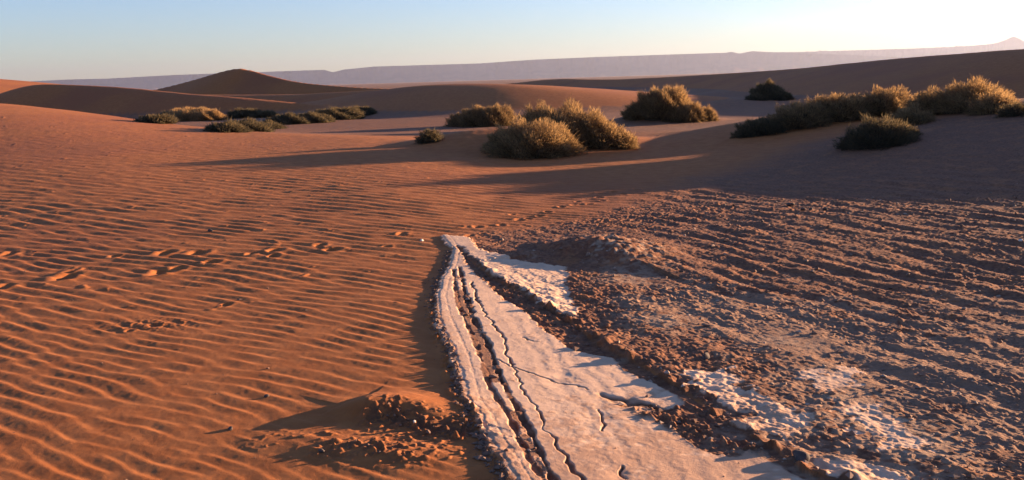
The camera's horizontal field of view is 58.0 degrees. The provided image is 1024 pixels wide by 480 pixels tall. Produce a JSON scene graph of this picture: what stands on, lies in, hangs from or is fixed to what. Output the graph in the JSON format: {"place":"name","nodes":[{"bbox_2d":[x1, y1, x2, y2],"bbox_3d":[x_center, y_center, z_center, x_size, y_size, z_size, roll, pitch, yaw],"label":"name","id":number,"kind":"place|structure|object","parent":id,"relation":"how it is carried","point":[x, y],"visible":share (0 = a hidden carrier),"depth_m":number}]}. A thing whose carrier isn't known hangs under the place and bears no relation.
{"place":"outdoors","nodes":[
{"label":"outdoors","id":0,"kind":"place"},
{"bbox_2d":[0,79,52,92],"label":"dune","id":1,"kind":"structure","parent":0,"point":[6,85],"depth_m":118.78},
{"bbox_2d":[0,84,322,116],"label":"dune","id":2,"kind":"structure","parent":0,"point":[113,101],"depth_m":56.85},
{"bbox_2d":[156,69,385,94],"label":"dune","id":3,"kind":"structure","parent":0,"point":[239,82],"depth_m":106.95},
{"bbox_2d":[212,90,377,102],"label":"dune","id":4,"kind":"structure","parent":0,"point":[298,98],"depth_m":73.29},
{"bbox_2d":[0,72,832,479],"bbox_3d":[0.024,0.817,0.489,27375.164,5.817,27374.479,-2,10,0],"label":"ground","id":5,"kind":"structure","parent":0,"point":[164,338],"depth_m":7.91},
{"bbox_2d":[132,111,178,123],"bbox_3d":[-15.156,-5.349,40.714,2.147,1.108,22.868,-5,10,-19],"label":"shrub","id":6,"kind":"object","parent":5,"relation":"on","point":[163,118],"visible":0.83,"depth_m":30.40},
{"bbox_2d":[161,106,230,120],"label":"shrub","id":7,"kind":"object","parent":5,"relation":"on","point":[203,113],"visible":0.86,"depth_m":46.84},
{"bbox_2d":[201,116,288,132],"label":"shrub","id":8,"kind":"object","parent":5,"relation":"on","point":[244,125],"visible":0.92,"depth_m":27.70},
{"bbox_2d":[225,105,277,118],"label":"shrub","id":9,"kind":"object","parent":5,"relation":"on","point":[238,113],"visible":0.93,"depth_m":49.25},
{"bbox_2d":[263,110,335,124],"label":"shrub","id":10,"kind":"object","parent":5,"relation":"on","point":[308,117],"visible":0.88,"depth_m":38.67},
{"bbox_2d":[343,393,442,412],"bbox_3d":[-0.587,0.793,4.588,0.504,0.050,0.301,-2,10,0],"label":"sand drift","id":11,"kind":"object","parent":5,"relation":"on","point":[413,402],"visible":1,"depth_m":4.53},
{"bbox_2d":[443,102,517,127],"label":"shrub","id":12,"kind":"object","parent":5,"relation":"on","point":[477,116],"visible":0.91,"depth_m":31.64},
{"bbox_2d":[479,109,589,160],"bbox_3d":[0.443,-2.117,18.843,2.345,1.152,1.974,-2,10,0],"label":"shrub","id":13,"kind":"object","parent":5,"relation":"on","point":[542,139],"visible":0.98,"depth_m":18.55},
{"bbox_2d":[611,117,643,121],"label":"dune","id":14,"kind":"structure","parent":5,"relation":"on","point":[616,119],"depth_m":31.37},
{"bbox_2d":[620,82,691,120],"bbox_3d":[5.114,-4.648,30.994,2.930,1.408,2.422,-10,13,-38],"label":"shrub","id":15,"kind":"object","parent":14,"relation":"on","point":[654,104],"visible":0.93,"depth_m":30.46},
{"bbox_2d":[657,99,708,122],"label":"shrub","id":16,"kind":"object","parent":14,"relation":"on","point":[691,112],"visible":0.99,"depth_m":30.01},
{"bbox_2d":[743,77,795,100],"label":"shrub","id":17,"kind":"object","parent":5,"relation":"on","point":[768,91],"visible":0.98,"depth_m":48.88},
{"bbox_2d":[31,51,906,89],"bbox_3d":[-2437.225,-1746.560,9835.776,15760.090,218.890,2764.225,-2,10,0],"label":"plateau","id":18,"kind":"structure","parent":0,"point":[727,62],"depth_m":9547.33},
{"bbox_2d":[0,0,1023,80],"label":"sky","id":19,"kind":"structure","parent":0,"point":[41,40]},
{"bbox_2d":[13,183,1023,479],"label":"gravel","id":20,"kind":"structure","parent":0,"point":[503,475],"depth_m":5.61},
{"bbox_2d":[295,84,756,115],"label":"dune","id":21,"kind":"structure","parent":0,"point":[435,99],"depth_m":45.46},
{"bbox_2d":[313,105,376,119],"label":"shrub","id":22,"kind":"object","parent":21,"relation":"on","point":[352,113],"visible":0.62,"depth_m":42.04},
{"bbox_2d":[410,128,642,149],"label":"dune","id":23,"kind":"structure","parent":0,"point":[473,139],"depth_m":20.43},
{"bbox_2d":[413,128,443,144],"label":"shrub","id":24,"kind":"object","parent":23,"relation":"on","point":[430,136],"visible":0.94,"depth_m":20.47},
{"bbox_2d":[515,94,599,142],"bbox_3d":[1.121,-2.647,20.292,2.499,1.272,2.164,-2,10,0],"label":"shrub","id":25,"kind":"object","parent":23,"relation":"on","point":[572,118],"visible":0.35,"depth_m":20.00},
{"bbox_2d":[571,106,639,149],"bbox_3d":[1.919,-2.410,20.062,1.732,1.112,1.700,-2,10,0],"label":"shrub","id":26,"kind":"object","parent":23,"relation":"on","point":[606,134],"visible":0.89,"depth_m":19.69},
{"bbox_2d":[453,159,1023,479],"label":"stony ground","id":27,"kind":"structure","parent":0,"point":[770,183],"depth_m":6.73},
{"bbox_2d":[539,234,668,262],"bbox_3d":[0.890,0.024,8.605,1.335,0.149,0.924,6,12,37],"label":"earth mound","id":28,"kind":"object","parent":27,"relation":"on","point":[620,246],"visible":0.98,"depth_m":8.38},
{"bbox_2d":[432,235,942,479],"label":"salt crust","id":29,"kind":"object","parent":27,"relation":"on","point":[559,392],"visible":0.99,"depth_m":4.64},
{"bbox_2d":[702,352,709,359],"bbox_3d":[1.133,0.679,5.394,0.050,0.045,0.050,-3,10,-9],"label":"stone","id":30,"kind":"object","parent":27,"relation":"on","point":[706,355],"visible":1,"depth_m":5.38},
{"bbox_2d":[792,450,809,460],"bbox_3d":[1.235,0.925,3.959,0.066,0.045,0.091,-7,11,-26],"label":"stone","id":31,"kind":"object","parent":27,"relation":"on","point":[798,455],"visible":0.89,"depth_m":3.94},
{"bbox_2d":[510,49,1023,99],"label":"dune","id":32,"kind":"structure","parent":0,"point":[1005,68],"depth_m":52.41},
{"bbox_2d":[664,98,1023,176],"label":"dune","id":33,"kind":"structure","parent":0,"point":[958,143],"depth_m":15.28},
{"bbox_2d":[703,104,719,120],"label":"shrub","id":34,"kind":"object","parent":33,"relation":"on","point":[711,115],"visible":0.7,"depth_m":30.31},
{"bbox_2d":[729,115,791,138],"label":"shrub","id":35,"kind":"object","parent":33,"relation":"on","point":[762,126],"visible":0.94,"depth_m":20.03},
{"bbox_2d":[766,99,836,129],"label":"shrub","id":36,"kind":"object","parent":33,"relation":"on","point":[798,115],"visible":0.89,"depth_m":20.14},
{"bbox_2d":[804,91,880,121],"bbox_3d":[7.389,-2.974,20.698,1.844,0.802,1.619,-2,10,0],"label":"shrub","id":37,"kind":"object","parent":33,"relation":"on","point":[850,108],"visible":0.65,"depth_m":20.38},
{"bbox_2d":[832,113,924,150],"bbox_3d":[6.399,-1.834,15.805,1.753,0.792,1.377,-2,10,0],"label":"shrub","id":38,"kind":"object","parent":33,"relation":"on","point":[878,133],"visible":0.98,"depth_m":15.58},
{"bbox_2d":[861,83,911,116],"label":"shrub","id":39,"kind":"object","parent":33,"relation":"on","point":[886,101],"visible":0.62,"depth_m":20.51},
{"bbox_2d":[886,84,948,125],"bbox_3d":[8.238,-2.728,18.598,1.402,0.969,2.813,7,13,41],"label":"shrub","id":40,"kind":"object","parent":33,"relation":"on","point":[914,110],"visible":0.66,"depth_m":17.98},
{"bbox_2d":[925,72,1021,115],"bbox_3d":[9.243,-2.852,18.240,1.893,0.942,2.511,-2,10,0],"label":"shrub","id":41,"kind":"object","parent":33,"relation":"on","point":[972,97],"visible":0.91,"depth_m":18.16},
{"bbox_2d":[993,101,1023,117],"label":"shrub","id":42,"kind":"object","parent":33,"relation":"on","point":[1015,109],"visible":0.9,"depth_m":16.52},
{"bbox_2d":[785,37,1023,57],"bbox_3d":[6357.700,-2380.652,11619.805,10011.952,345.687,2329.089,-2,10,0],"label":"plateau","id":43,"kind":"structure","parent":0,"point":[1012,43],"depth_m":11565.82}
]}

